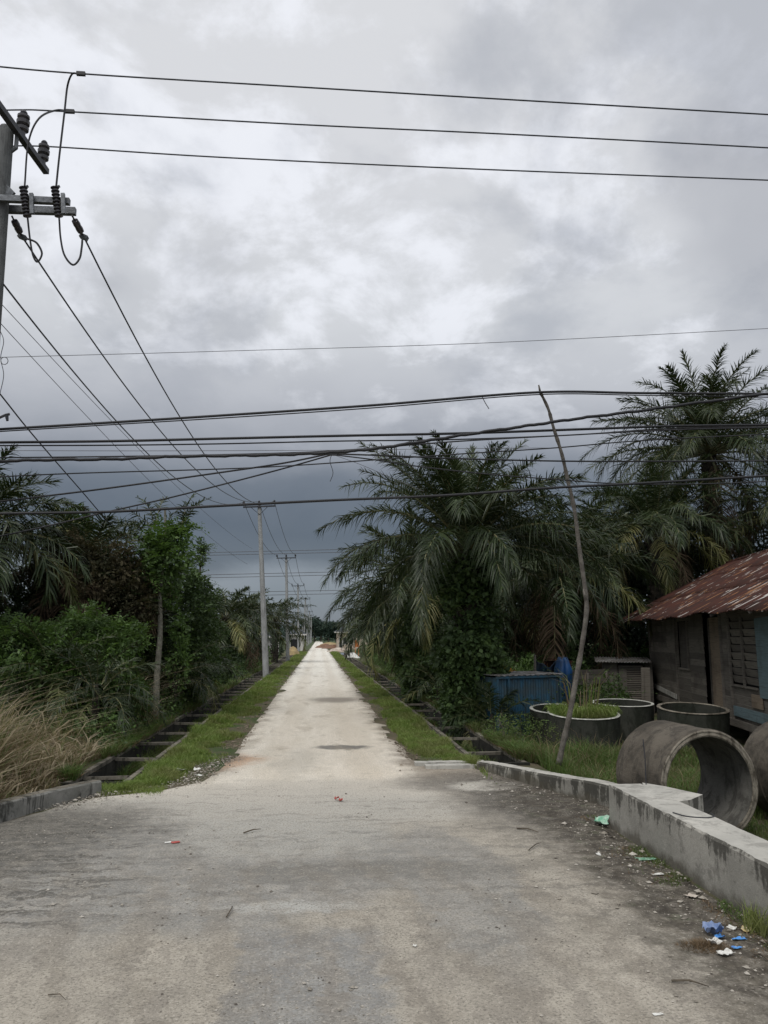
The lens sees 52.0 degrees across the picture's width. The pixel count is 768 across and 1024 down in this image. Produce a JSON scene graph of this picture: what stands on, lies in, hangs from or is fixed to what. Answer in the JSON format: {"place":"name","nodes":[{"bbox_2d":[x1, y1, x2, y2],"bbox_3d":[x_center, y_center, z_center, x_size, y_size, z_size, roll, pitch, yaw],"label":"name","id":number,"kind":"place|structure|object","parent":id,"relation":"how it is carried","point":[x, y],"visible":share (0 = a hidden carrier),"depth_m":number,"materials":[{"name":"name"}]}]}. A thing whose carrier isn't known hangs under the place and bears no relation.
{"place":"outdoors","nodes":[
{"label":"outdoors","id":0,"kind":"place"},
{"bbox_2d":[117,651,307,792],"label":"verge grass","id":1,"kind":"structure","parent":0,"point":[189,752],"depth_m":17.81,"materials":[{"name":"plant"}]},
{"bbox_2d":[0,448,493,450],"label":"cable","id":2,"kind":"object","parent":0,"point":[257,450],"visible":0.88,"depth_m":15.13,"materials":[{"name":"rubber"}]},
{"bbox_2d":[193,665,426,774],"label":"gravel","id":3,"kind":"structure","parent":0,"point":[400,746],"depth_m":17.14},
{"bbox_2d":[327,454,336,480],"bbox_3d":[-0.880,-0.776,13.358,0.160,0.536,0.060,1,-9,-5],"label":"cable joint","id":4,"kind":"object","parent":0,"point":[330,462],"visible":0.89,"depth_m":13.36,"materials":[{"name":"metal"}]},
{"bbox_2d":[0,454,327,501],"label":"cable","id":5,"kind":"object","parent":4,"relation":"attached to","point":[161,480],"visible":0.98,"depth_m":13.07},
{"bbox_2d":[0,455,327,536],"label":"cable","id":6,"kind":"object","parent":4,"relation":"attached to","point":[165,498],"visible":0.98,"depth_m":13.09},
{"bbox_2d":[334,455,767,484],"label":"cable","id":7,"kind":"object","parent":4,"relation":"attached to","point":[541,478],"visible":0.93,"depth_m":13.60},
{"bbox_2d":[337,453,767,461],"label":"cable","id":8,"kind":"object","parent":4,"relation":"attached to","point":[556,460],"visible":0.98,"depth_m":13.73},
{"bbox_2d":[0,641,767,1023],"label":"road","id":9,"kind":"structure","parent":0,"point":[348,897],"depth_m":6.79,"materials":[{"name":"concrete"}]},
{"bbox_2d":[35,756,255,809],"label":"gravel","id":10,"kind":"structure","parent":9,"relation":"on","point":[97,794],"depth_m":12.53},
{"bbox_2d":[414,760,483,768],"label":"concrete slab","id":11,"kind":"structure","parent":9,"relation":"on","point":[449,764],"depth_m":13.92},
{"bbox_2d":[444,768,766,1000],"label":"gravel","id":12,"kind":"structure","parent":9,"relation":"on","point":[650,882],"depth_m":7.38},
{"bbox_2d":[581,813,767,971],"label":"verge grass","id":13,"kind":"structure","parent":9,"relation":"on","point":[683,879],"depth_m":7.47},
{"bbox_2d":[673,934,732,953],"bbox_3d":[2.374,3.201,5.862,0.475,0.092,0.359,1,-9,-5],"label":"fibre heap","id":14,"kind":"object","parent":9,"relation":"on","point":[702,944],"visible":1,"depth_m":5.85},
{"bbox_2d":[702,920,723,934],"bbox_3d":[2.544,3.211,6.091,0.155,0.114,0.157,-3,-9,18],"label":"plastic bag","id":15,"kind":"object","parent":9,"relation":"on","point":[712,927],"visible":1,"depth_m":6.09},
{"bbox_2d":[727,897,767,938],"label":"grass tuft","id":16,"kind":"object","parent":9,"relation":"on","point":[757,925],"visible":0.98,"depth_m":6.17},
{"bbox_2d":[0,66,767,114],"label":"power line","id":17,"kind":"object","parent":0,"point":[384,91],"visible":1,"depth_m":13.39,"materials":[{"name":"metal"}]},
{"bbox_2d":[55,71,85,186],"bbox_3d":[-5.156,-6.280,12.884,0.512,1.919,0.158,-5,-10,29],"label":"tap cable","id":18,"kind":"object","parent":17,"relation":"hanging from","point":[80,73],"visible":1,"depth_m":12.97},
{"bbox_2d":[0,0,767,654],"label":"sky","id":19,"kind":"structure","parent":0,"point":[196,254],"materials":[{"name":"grey"}]},
{"bbox_2d":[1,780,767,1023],"bbox_3d":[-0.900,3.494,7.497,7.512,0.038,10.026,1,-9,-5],"label":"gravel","id":20,"kind":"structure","parent":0,"point":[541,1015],"depth_m":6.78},
{"bbox_2d":[1,328,767,357],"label":"cable","id":21,"kind":"object","parent":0,"point":[383,346],"visible":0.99,"depth_m":15.23,"materials":[{"name":"rubber"}]},
{"bbox_2d":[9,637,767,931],"bbox_3d":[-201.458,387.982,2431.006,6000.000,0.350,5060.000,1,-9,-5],"label":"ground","id":22,"kind":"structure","parent":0,"point":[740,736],"depth_m":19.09,"materials":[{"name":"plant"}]},
{"bbox_2d":[0,562,74,658],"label":"broadleaf tree","id":23,"kind":"object","parent":22,"relation":"on","point":[21,596],"visible":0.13,"depth_m":23.01,"materials":[{"name":"green plant"}]},
{"bbox_2d":[0,101,88,334],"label":"power pole","id":24,"kind":"object","parent":22,"relation":"on","point":[19,130],"visible":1,"depth_m":13.04,"materials":[{"name":"concrete"}]},
{"bbox_2d":[24,109,74,185],"bbox_3d":[-5.653,-6.141,13.274,0.244,1.788,0.778,-5,-10,31],"label":"tap cable","id":25,"kind":"object","parent":24,"relation":"attached to","point":[69,111],"visible":0.96,"depth_m":12.96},
{"bbox_2d":[0,393,133,546],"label":"service cable","id":26,"kind":"object","parent":24,"relation":"attached to","point":[50,455],"visible":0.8,"depth_m":16.50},
{"bbox_2d":[3,283,242,503],"bbox_3d":[-7.276,-1.943,29.798,0.029,2.703,34.107,1,-9,-4],"label":"power line","id":27,"kind":"object","parent":24,"relation":"attached to","point":[21,307],"visible":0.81,"depth_m":16.43,"materials":[{"name":"metal"}]},
{"bbox_2d":[24,241,258,501],"bbox_3d":[-6.823,-2.258,30.139,0.031,2.088,33.635,0,-9,-2],"label":"power line","id":28,"kind":"object","parent":24,"relation":"attached to","point":[44,270],"visible":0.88,"depth_m":17.63,"materials":[{"name":"metal"}]},
{"bbox_2d":[85,241,272,502],"bbox_3d":[-5.864,-2.133,30.199,0.031,2.429,33.631,0,-9,-2],"label":"power line","id":29,"kind":"object","parent":24,"relation":"attached to","point":[146,357],"visible":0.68,"depth_m":17.23,"materials":[{"name":"metal"}]},
{"bbox_2d":[0,392,767,462],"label":"cable","id":30,"kind":"object","parent":24,"relation":"attached to","point":[366,449],"visible":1,"depth_m":13.09,"materials":[{"name":"rubber"}]},
{"bbox_2d":[0,475,767,514],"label":"cable","id":31,"kind":"object","parent":24,"relation":"attached to","point":[356,499],"visible":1,"depth_m":12.81,"materials":[{"name":"rubber"}]},
{"bbox_2d":[0,434,767,476],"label":"cable","id":32,"kind":"object","parent":24,"relation":"attached to","point":[381,459],"visible":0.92,"depth_m":13.85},
{"bbox_2d":[7,109,767,148],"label":"power line","id":33,"kind":"object","parent":24,"relation":"attached to","point":[388,128],"visible":0.93,"depth_m":14.11,"materials":[{"name":"metal"}]},
{"bbox_2d":[13,145,767,180],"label":"power line","id":34,"kind":"object","parent":24,"relation":"attached to","point":[398,165],"visible":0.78,"depth_m":15.05,"materials":[{"name":"metal"}]},
{"bbox_2d":[0,444,91,620],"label":"oil palm","id":35,"kind":"object","parent":22,"relation":"on","point":[28,549],"visible":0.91,"depth_m":20.34,"materials":[{"name":"green plant"}]},
{"bbox_2d":[0,780,101,822],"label":"concrete kerb","id":36,"kind":"structure","parent":22,"relation":"on","point":[15,807],"depth_m":10.72,"materials":[{"name":"concrete"}]},
{"bbox_2d":[0,607,132,725],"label":"broadleaf tree","id":37,"kind":"object","parent":22,"relation":"on","point":[14,636],"visible":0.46,"depth_m":18.20,"materials":[{"name":"green plant"}]},
{"bbox_2d":[0,617,136,734],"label":"oil palm","id":38,"kind":"object","parent":22,"relation":"on","point":[63,649],"visible":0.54,"depth_m":17.77,"materials":[{"name":"green plant"}]},
{"bbox_2d":[38,502,98,550],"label":"broadleaf tree","id":39,"kind":"object","parent":22,"relation":"on","point":[86,519],"visible":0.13,"depth_m":25.43,"materials":[{"name":"green plant"}]},
{"bbox_2d":[2,598,158,726],"bbox_3d":[-7.568,3.857,19.405,4.097,3.442,2.734,1,-9,-5],"label":"broadleaf tree","id":40,"kind":"object","parent":22,"relation":"on","point":[95,624],"visible":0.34,"depth_m":19.47,"materials":[{"name":"green plant"}]},
{"bbox_2d":[0,501,170,647],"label":"oil palm","id":41,"kind":"object","parent":22,"relation":"on","point":[104,524],"visible":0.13,"depth_m":22.97,"materials":[{"name":"green plant"}]},
{"bbox_2d":[10,640,167,744],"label":"oil palm","id":42,"kind":"object","parent":22,"relation":"on","point":[92,666],"visible":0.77,"depth_m":17.48,"materials":[{"name":"green plant"}]},
{"bbox_2d":[13,526,176,631],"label":"vine tree","id":43,"kind":"object","parent":22,"relation":"on","point":[118,573],"visible":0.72,"depth_m":22.03,"materials":[{"name":"green plant"}]},
{"bbox_2d":[0,655,205,802],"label":"dry grass","id":44,"kind":"structure","parent":22,"relation":"on","point":[25,760],"depth_m":13.31,"materials":[{"name":"plant"}]},
{"bbox_2d":[96,780,167,796],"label":"verge grass","id":45,"kind":"structure","parent":22,"relation":"on","point":[112,788],"depth_m":11.86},
{"bbox_2d":[0,632,284,756],"bbox_3d":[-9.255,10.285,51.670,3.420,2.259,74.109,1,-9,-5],"label":"undergrowth","id":46,"kind":"object","parent":22,"relation":"on","point":[115,719],"visible":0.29,"depth_m":17.44,"materials":[{"name":"green plant"}]},
{"bbox_2d":[111,556,178,657],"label":"dense tree","id":47,"kind":"object","parent":22,"relation":"on","point":[165,622],"visible":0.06,"depth_m":25.09,"materials":[{"name":"green plant"}]},
{"bbox_2d":[109,492,211,717],"bbox_3d":[-6.368,2.609,22.384,2.858,6.663,2.416,1,-9,-5],"label":"slender tree","id":48,"kind":"object","parent":22,"relation":"on","point":[170,540],"visible":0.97,"depth_m":22.48,"materials":[{"name":"green plant"}]},
{"bbox_2d":[60,655,292,785],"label":"drainage channel","id":49,"kind":"object","parent":22,"relation":"on","point":[110,765],"visible":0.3,"depth_m":18.31,"materials":[{"name":"concrete"}]},
{"bbox_2d":[130,634,228,713],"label":"oil palm","id":50,"kind":"object","parent":22,"relation":"on","point":[197,682],"visible":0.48,"depth_m":24.85,"materials":[{"name":"green plant"}]},
{"bbox_2d":[131,558,228,709],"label":"dense tree","id":51,"kind":"object","parent":22,"relation":"on","point":[196,624],"visible":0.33,"depth_m":25.97,"materials":[{"name":"green plant"}]},
{"bbox_2d":[183,536,227,700],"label":"young tree","id":52,"kind":"object","parent":22,"relation":"on","point":[209,632],"visible":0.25,"depth_m":28.31,"materials":[{"name":"green plant"}]},
{"bbox_2d":[186,613,241,688],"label":"broadleaf tree","id":53,"kind":"object","parent":22,"relation":"on","point":[227,631],"visible":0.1,"depth_m":35.97,"materials":[{"name":"green plant"}]},
{"bbox_2d":[193,636,244,706],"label":"oil palm","id":54,"kind":"object","parent":22,"relation":"on","point":[227,667],"visible":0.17,"depth_m":30.57,"materials":[{"name":"green plant"}]},
{"bbox_2d":[183,586,283,674],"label":"oil palm","id":55,"kind":"object","parent":22,"relation":"on","point":[237,602],"visible":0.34,"depth_m":48.38,"materials":[{"name":"green plant"}]},
{"bbox_2d":[217,588,298,668],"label":"oil palm","id":56,"kind":"object","parent":22,"relation":"on","point":[274,624],"visible":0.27,"depth_m":56.28,"materials":[{"name":"green plant"}]},
{"bbox_2d":[243,500,275,676],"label":"power pole","id":57,"kind":"object","parent":22,"relation":"on","point":[265,663],"visible":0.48,"depth_m":46.10,"materials":[{"name":"concrete"}]},
{"bbox_2d":[247,596,316,662],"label":"oil palm","id":58,"kind":"object","parent":22,"relation":"on","point":[274,652],"visible":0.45,"depth_m":72.19,"materials":[{"name":"green plant"}]},
{"bbox_2d":[276,554,295,660],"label":"power pole","id":59,"kind":"object","parent":22,"relation":"on","point":[286,598],"visible":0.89,"depth_m":77.09,"materials":[{"name":"concrete"}]},
{"bbox_2d":[41,661,547,781],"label":"drain weeds","id":60,"kind":"object","parent":22,"relation":"on","point":[521,751],"visible":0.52,"depth_m":17.38,"materials":[{"name":"green plant"}]},
{"bbox_2d":[331,588,396,672],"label":"oil palm","id":61,"kind":"object","parent":22,"relation":"on","point":[355,620],"visible":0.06,"depth_m":58.76,"materials":[{"name":"green plant"}]},
{"bbox_2d":[335,559,410,680],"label":"oil palm","id":62,"kind":"object","parent":22,"relation":"on","point":[394,653],"visible":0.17,"depth_m":44.73,"materials":[{"name":"green plant"}]},
{"bbox_2d":[388,649,443,703],"bbox_3d":[1.933,6.625,28.689,3.656,3.496,3.529,6,-11,-34],"label":"shrub","id":63,"kind":"object","parent":22,"relation":"on","point":[424,686],"visible":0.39,"depth_m":28.39,"materials":[{"name":"green plant"}]},
{"bbox_2d":[323,503,524,709],"bbox_3d":[1.599,3.747,30.903,8.424,8.102,8.114,6,-11,-34],"label":"oil palm","id":64,"kind":"object","parent":22,"relation":"on","point":[414,639],"visible":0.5,"depth_m":30.15,"materials":[{"name":"green plant"}]},
{"bbox_2d":[342,652,529,765],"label":"drainage channel","id":65,"kind":"object","parent":22,"relation":"on","point":[493,751],"visible":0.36,"depth_m":20.06,"materials":[{"name":"concrete"}]},
{"bbox_2d":[363,554,526,656],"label":"oil palm","id":66,"kind":"object","parent":22,"relation":"on","point":[391,630],"visible":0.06,"depth_m":42.06,"materials":[{"name":"green plant"}]},
{"bbox_2d":[358,649,576,704],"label":"undergrowth","id":67,"kind":"object","parent":22,"relation":"on","point":[388,667],"visible":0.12,"depth_m":50.02,"materials":[{"name":"green plant"}]},
{"bbox_2d":[313,430,628,742],"bbox_3d":[2.543,2.039,22.151,8.438,8.997,8.783,-3,-9,16],"label":"oil palm","id":68,"kind":"object","parent":22,"relation":"on","point":[468,578],"visible":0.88,"depth_m":21.45,"materials":[{"name":"green plant"}]},
{"bbox_2d":[440,679,544,750],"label":"oil palm","id":69,"kind":"object","parent":22,"relation":"on","point":[487,699],"visible":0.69,"depth_m":20.11,"materials":[{"name":"green plant"}]},
{"bbox_2d":[371,642,656,704],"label":"undergrowth","id":70,"kind":"object","parent":22,"relation":"on","point":[610,690],"visible":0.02,"depth_m":25.05,"materials":[{"name":"green plant"}]},
{"bbox_2d":[473,671,562,733],"bbox_3d":[3.557,5.217,21.518,2.303,1.635,1.430,5,-10,-29],"label":"blue tank","id":71,"kind":"object","parent":22,"relation":"on","point":[532,685],"visible":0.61,"depth_m":20.98,"materials":[{"name":"paint"}]},
{"bbox_2d":[485,710,561,747],"bbox_3d":[3.025,4.791,17.215,1.903,0.922,0.997,2,-9,-12],"label":"shrub","id":72,"kind":"object","parent":22,"relation":"on","point":[512,730],"visible":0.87,"depth_m":17.17,"materials":[{"name":"green plant"}]},
{"bbox_2d":[503,651,543,670],"bbox_3d":[5.144,6.288,28.842,3.966,2.362,2.776,1,-9,-5],"label":"shrub","id":73,"kind":"object","parent":22,"relation":"on","point":[523,660],"visible":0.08,"depth_m":28.84,"materials":[{"name":"green plant"}]},
{"bbox_2d":[442,576,612,660],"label":"oil palm","id":74,"kind":"object","parent":22,"relation":"on","point":[507,639],"visible":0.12,"depth_m":37.77,"materials":[{"name":"green plant"}]},
{"bbox_2d":[445,507,637,662],"bbox_3d":[7.151,4.082,36.680,9.053,8.873,9.165,1,-9,-5],"label":"oil palm","id":75,"kind":"object","parent":22,"relation":"on","point":[524,591],"visible":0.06,"depth_m":34.72,"materials":[{"name":"green plant"}]},
{"bbox_2d":[477,761,616,806],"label":"concrete kerb","id":76,"kind":"structure","parent":22,"relation":"on","point":[595,791],"depth_m":11.76,"materials":[{"name":"concrete"}]},
{"bbox_2d":[529,703,565,743],"bbox_3d":[4.454,5.421,20.073,1.476,0.820,1.477,1,-4,-5],"label":"well ring","id":77,"kind":"object","parent":22,"relation":"on","point":[537,710],"visible":0.34,"depth_m":19.71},
{"bbox_2d":[538,385,588,765],"bbox_3d":[3.175,1.092,13.675,0.680,6.554,1.192,-3,-9,16],"label":"bamboo pole","id":78,"kind":"object","parent":22,"relation":"on","point":[564,736],"visible":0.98,"depth_m":13.77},
{"bbox_2d":[0,390,763,430],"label":"cable","id":79,"kind":"object","parent":78,"relation":"attached to","point":[370,405],"visible":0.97,"depth_m":13.37,"materials":[{"name":"rubber"}]},
{"bbox_2d":[0,424,767,443],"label":"cable","id":80,"kind":"object","parent":78,"relation":"attached to","point":[350,435],"visible":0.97,"depth_m":13.57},
{"bbox_2d":[0,426,767,445],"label":"cable","id":81,"kind":"object","parent":80,"relation":"attached to","point":[337,440],"visible":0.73,"depth_m":13.53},
{"bbox_2d":[0,393,767,431],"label":"cable","id":82,"kind":"object","parent":78,"relation":"attached to","point":[370,408],"visible":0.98,"depth_m":13.41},
{"bbox_2d":[0,427,767,457],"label":"cable","id":83,"kind":"object","parent":78,"relation":"attached to","point":[422,443],"visible":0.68,"depth_m":13.53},
{"bbox_2d":[501,624,649,687],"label":"undergrowth","id":84,"kind":"object","parent":22,"relation":"on","point":[588,650],"visible":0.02,"depth_m":35.97,"materials":[{"name":"green plant"}]},
{"bbox_2d":[547,708,620,752],"bbox_3d":[4.732,5.187,18.665,1.688,0.840,1.686,1,-4,-5],"label":"well ring","id":85,"kind":"object","parent":22,"relation":"on","point":[600,729],"visible":0.48,"depth_m":17.95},
{"bbox_2d":[543,667,622,718],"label":"ring grass","id":86,"kind":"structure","parent":85,"relation":"in","point":[585,710],"depth_m":18.51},
{"bbox_2d":[492,479,680,688],"bbox_3d":[6.823,3.507,30.731,9.098,9.330,8.773,-3,-10,19],"label":"oil palm","id":87,"kind":"object","parent":22,"relation":"on","point":[562,642],"visible":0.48,"depth_m":29.65,"materials":[{"name":"green plant"}]},
{"bbox_2d":[572,669,607,705],"bbox_3d":[6.835,6.009,26.400,1.893,1.801,0.102,5,-11,-31],"label":"board fence","id":88,"kind":"object","parent":22,"relation":"on","point":[590,674],"visible":0.14,"depth_m":26.58,"materials":[{"name":"grey wood"}]},
{"bbox_2d":[430,697,767,840],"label":"yard grass","id":89,"kind":"structure","parent":22,"relation":"on","point":[587,760],"depth_m":14.67,"materials":[{"name":"plant"}]},
{"bbox_2d":[583,642,662,702],"bbox_3d":[9.993,6.428,31.217,5.330,2.599,2.987,1,-9,-5],"label":"shrub","id":90,"kind":"object","parent":22,"relation":"on","point":[633,654],"visible":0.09,"depth_m":31.27,"materials":[{"name":"green plant"}]},
{"bbox_2d":[593,698,653,744],"bbox_3d":[6.050,5.321,19.957,1.537,0.980,1.534,1,-6,-5],"label":"well ring","id":91,"kind":"object","parent":22,"relation":"on","point":[636,714],"visible":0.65,"depth_m":19.28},
{"bbox_2d":[594,657,654,713],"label":"plank shed","id":92,"kind":"structure","parent":22,"relation":"on","point":[631,671],"depth_m":27.45,"materials":[{"name":"grey wood"}]},
{"bbox_2d":[618,666,642,699],"bbox_3d":[8.602,5.990,27.366,0.820,1.275,0.044,-2,-9,14],"label":"slatted door","id":93,"kind":"structure","parent":92,"relation":"in","point":[624,677],"depth_m":27.40,"materials":[{"name":"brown wood"}]},
{"bbox_2d":[573,535,703,669],"bbox_3d":[12.662,4.965,38.232,8.447,8.187,4.183,1,-9,-5],"label":"dense tree","id":94,"kind":"object","parent":22,"relation":"on","point":[636,639],"visible":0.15,"depth_m":37.70,"materials":[{"name":"green plant"}]},
{"bbox_2d":[573,489,707,653],"bbox_3d":[12.066,3.992,40.154,9.350,10.102,9.881,1,-9,-5],"label":"oil palm","id":95,"kind":"object","parent":22,"relation":"on","point":[648,584],"visible":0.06,"depth_m":37.62,"materials":[{"name":"green plant"}]},
{"bbox_2d":[641,667,650,701],"bbox_3d":[8.563,5.927,25.756,0.352,1.658,0.100,1,-9,-5],"label":"post","id":96,"kind":"object","parent":22,"relation":"on","point":[645,682],"visible":0.64,"depth_m":25.79,"materials":[{"name":"grey wood"}]},
{"bbox_2d":[562,441,767,625],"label":"oil palm","id":97,"kind":"object","parent":22,"relation":"on","point":[658,502],"visible":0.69,"depth_m":33.72,"materials":[{"name":"green plant"}]},
{"bbox_2d":[574,343,767,577],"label":"oil palm","id":98,"kind":"object","parent":22,"relation":"on","point":[705,413],"visible":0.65,"depth_m":37.30,"materials":[{"name":"green plant"}]},
{"bbox_2d":[616,720,758,829],"bbox_3d":[4.126,3.659,10.805,1.445,1.447,1.174,2,-9,-12],"label":"concrete pipe","id":99,"kind":"object","parent":22,"relation":"on","point":[728,788],"visible":0.65,"depth_m":10.69,"materials":[{"name":"concrete"}]},
{"bbox_2d":[609,783,767,925],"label":"concrete wall","id":100,"kind":"structure","parent":22,"relation":"on","point":[719,858],"depth_m":7.67,"materials":[{"name":"concrete"}]},
{"bbox_2d":[613,549,767,734],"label":"wooden house","id":101,"kind":"structure","parent":22,"relation":"on","point":[708,643],"depth_m":21.81,"materials":[{"name":"brown wood"}]},
{"bbox_2d":[675,621,689,670],"bbox_3d":[9.142,4.064,24.017,0.132,1.465,1.247,-1,-9,7],"label":"window","id":102,"kind":"structure","parent":101,"relation":"in","point":[683,626],"depth_m":24.13,"materials":[{"name":"brown wood"}]},
{"bbox_2d":[707,617,722,706],"bbox_3d":[8.729,4.030,20.690,0.070,2.500,0.928,-1,-9,7],"label":"door","id":103,"kind":"structure","parent":101,"relation":"in","point":[712,623],"depth_m":20.77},
{"bbox_2d":[657,702,729,748],"bbox_3d":[7.420,5.177,18.916,1.655,0.940,1.654,1,-4,-5],"label":"well ring","id":104,"kind":"object","parent":22,"relation":"on","point":[708,716],"visible":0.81,"depth_m":18.42,"materials":[{"name":"concrete"}]},
{"bbox_2d":[648,503,767,597],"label":"dense tree","id":105,"kind":"object","parent":22,"relation":"on","point":[760,547],"visible":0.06,"depth_m":39.70,"materials":[{"name":"green plant"}]},
{"bbox_2d":[692,448,767,566],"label":"oil palm","id":106,"kind":"object","parent":22,"relation":"on","point":[763,501],"visible":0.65,"depth_m":36.11,"materials":[{"name":"green plant"}]},
{"bbox_2d":[744,721,767,812],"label":"concrete pipe","id":107,"kind":"object","parent":22,"relation":"on","point":[756,746],"visible":0.59,"depth_m":11.26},
{"bbox_3d":[5.560,5.524,24.373,0.132,2.125,0.077,1,-9,-5],"label":"wooden post","id":108,"kind":"object","parent":22,"relation":"on","visible":0},
{"bbox_2d":[554,657,571,702],"bbox_3d":[5.563,5.171,24.324,0.509,1.370,0.497,5,-10,-28],"label":"tarpaulin","id":109,"kind":"object","parent":108,"relation":"hanging from","point":[563,665],"visible":0.56,"depth_m":24.21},
{"bbox_2d":[329,649,496,783],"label":"verge grass","id":110,"kind":"structure","parent":0,"point":[405,722],"depth_m":20.14,"materials":[{"name":"plant"}]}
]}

